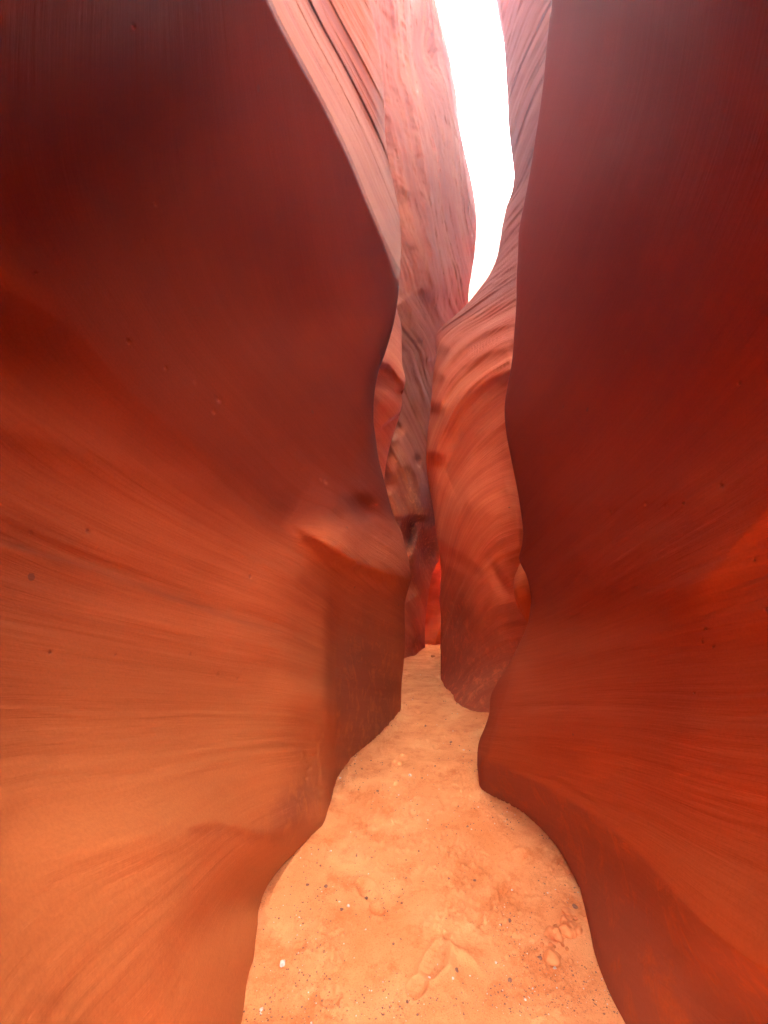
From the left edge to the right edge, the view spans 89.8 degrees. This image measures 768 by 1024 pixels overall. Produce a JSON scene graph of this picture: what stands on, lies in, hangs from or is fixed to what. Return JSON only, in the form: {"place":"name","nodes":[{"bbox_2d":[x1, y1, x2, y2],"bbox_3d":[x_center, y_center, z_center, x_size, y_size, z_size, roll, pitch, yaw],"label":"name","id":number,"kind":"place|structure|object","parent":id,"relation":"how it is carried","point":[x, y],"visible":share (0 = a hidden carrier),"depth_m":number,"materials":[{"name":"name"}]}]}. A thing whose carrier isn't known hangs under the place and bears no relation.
{"place":"outdoors","nodes":[
{"label":"outdoors","id":0,"kind":"place"},
{"bbox_2d":[241,644,624,1023],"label":"ground","id":1,"kind":"structure","parent":0,"point":[422,948],"depth_m":1.93,"materials":[{"name":"orange sand"}]},
{"bbox_2d":[0,0,410,1023],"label":"sandstone buttress","id":2,"kind":"structure","parent":1,"relation":"on","point":[204,574],"depth_m":1.81,"materials":[{"name":"red stone"}]},
{"bbox_2d":[280,960,284,966],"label":"pebble","id":3,"kind":"object","parent":1,"relation":"on","point":[282,963],"visible":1,"depth_m":1.63,"materials":[{"name":"stone"}]},
{"bbox_2d":[374,309,404,477],"bbox_3d":[-16.499,-3.467,8.525,33.884,17.058,3.974,0,-12,0],"label":"rock fin","id":4,"kind":"object","parent":1,"relation":"on","point":[390,385],"visible":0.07,"depth_m":7.55,"materials":[{"name":"stone"}]},
{"bbox_2d":[370,0,476,657],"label":"sandstone buttress","id":5,"kind":"structure","parent":1,"relation":"on","point":[432,182],"depth_m":12.72,"materials":[{"name":"stone"}]},
{"bbox_2d":[425,559,440,644],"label":"sandstone buttress","id":6,"kind":"structure","parent":1,"relation":"on","point":[433,626],"depth_m":13.28,"materials":[{"name":"red stone"}]},
{"bbox_2d":[426,0,551,712],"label":"sandstone buttress","id":7,"kind":"structure","parent":1,"relation":"on","point":[475,503],"depth_m":7.15,"materials":[{"name":"red stone"}]},
{"bbox_2d":[513,563,530,622],"bbox_3d":[2.444,1.456,5.010,0.881,4.218,2.584,-8,-15,34],"label":"rock outcrop","id":8,"kind":"object","parent":1,"relation":"on","point":[522,594],"visible":0.04,"depth_m":4.28,"materials":[{"name":"orange stone"}]},
{"bbox_2d":[544,925,553,939],"bbox_3d":[0.758,1.903,1.742,0.064,0.044,0.051,11,-16,-41],"label":"sand clod","id":9,"kind":"object","parent":1,"relation":"on","point":[548,931],"visible":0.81,"depth_m":1.74,"materials":[{"name":"orange sand"}]},
{"bbox_2d":[543,948,560,966],"bbox_3d":[0.707,1.871,1.616,0.071,0.052,0.062,6,-14,-26],"label":"sand clod","id":10,"kind":"object","parent":1,"relation":"on","point":[551,957],"visible":0.99,"depth_m":1.61,"materials":[{"name":"orange sand"}]},
{"bbox_2d":[550,933,563,942],"bbox_3d":[0.775,1.910,1.728,0.062,0.044,0.060,5,-13,-22],"label":"sand clod","id":11,"kind":"object","parent":1,"relation":"on","point":[554,936],"visible":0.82,"depth_m":1.72,"materials":[{"name":"orange sand"}]},
{"bbox_2d":[552,926,563,941],"bbox_3d":[0.774,1.907,1.743,0.057,0.048,0.080,3,-13,-12],"label":"sand clod","id":12,"kind":"object","parent":1,"relation":"on","point":[555,929],"visible":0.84,"depth_m":1.73,"materials":[{"name":"orange sand"}]},
{"bbox_2d":[560,914,567,924],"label":"sand clod","id":13,"kind":"object","parent":1,"relation":"on","point":[563,918],"visible":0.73,"depth_m":1.80,"materials":[{"name":"orange sand"}]},
{"bbox_2d":[559,923,573,938],"bbox_3d":[0.829,1.902,1.752,0.066,0.046,0.063,4,-13,-17],"label":"sand clod","id":14,"kind":"object","parent":1,"relation":"on","point":[566,931],"visible":0.96,"depth_m":1.74,"materials":[{"name":"orange sand"}]},
{"bbox_2d":[561,906,574,916],"bbox_3d":[0.891,1.933,1.860,0.053,0.036,0.057,5,-13,-22],"label":"sand clod","id":15,"kind":"object","parent":1,"relation":"on","point":[567,910],"visible":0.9,"depth_m":1.85,"materials":[{"name":"orange sand"}]},
{"bbox_2d":[566,920,576,928],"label":"sand clod","id":16,"kind":"object","parent":1,"relation":"on","point":[570,923],"visible":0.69,"depth_m":1.78,"materials":[{"name":"orange sand"}]},
{"bbox_2d":[569,926,576,938],"bbox_3d":[0.853,1.910,1.750,0.040,0.028,0.052,-2,-13,10],"label":"sand clod","id":17,"kind":"object","parent":1,"relation":"on","point":[575,933],"visible":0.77,"depth_m":1.74,"materials":[{"name":"orange sand"}]},
{"bbox_2d":[574,925,582,934],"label":"sand clod","id":18,"kind":"object","parent":1,"relation":"on","point":[578,929],"visible":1,"depth_m":1.75,"materials":[{"name":"orange sand"}]},
{"bbox_2d":[578,911,585,916],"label":"sand clod","id":19,"kind":"object","parent":1,"relation":"on","point":[583,914],"visible":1,"depth_m":1.85,"materials":[{"name":"orange sand"}]},
{"bbox_2d":[477,0,767,1023],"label":"sandstone buttress","id":20,"kind":"structure","parent":1,"relation":"on","point":[623,754],"depth_m":1.73,"materials":[{"name":"red stone"}]},
{"bbox_2d":[437,0,513,201],"label":"sky","id":21,"kind":"structure","parent":0,"point":[472,30],"materials":[{"name":"white"}]},
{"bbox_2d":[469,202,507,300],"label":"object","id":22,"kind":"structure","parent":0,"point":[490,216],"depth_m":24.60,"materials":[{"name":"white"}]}
]}

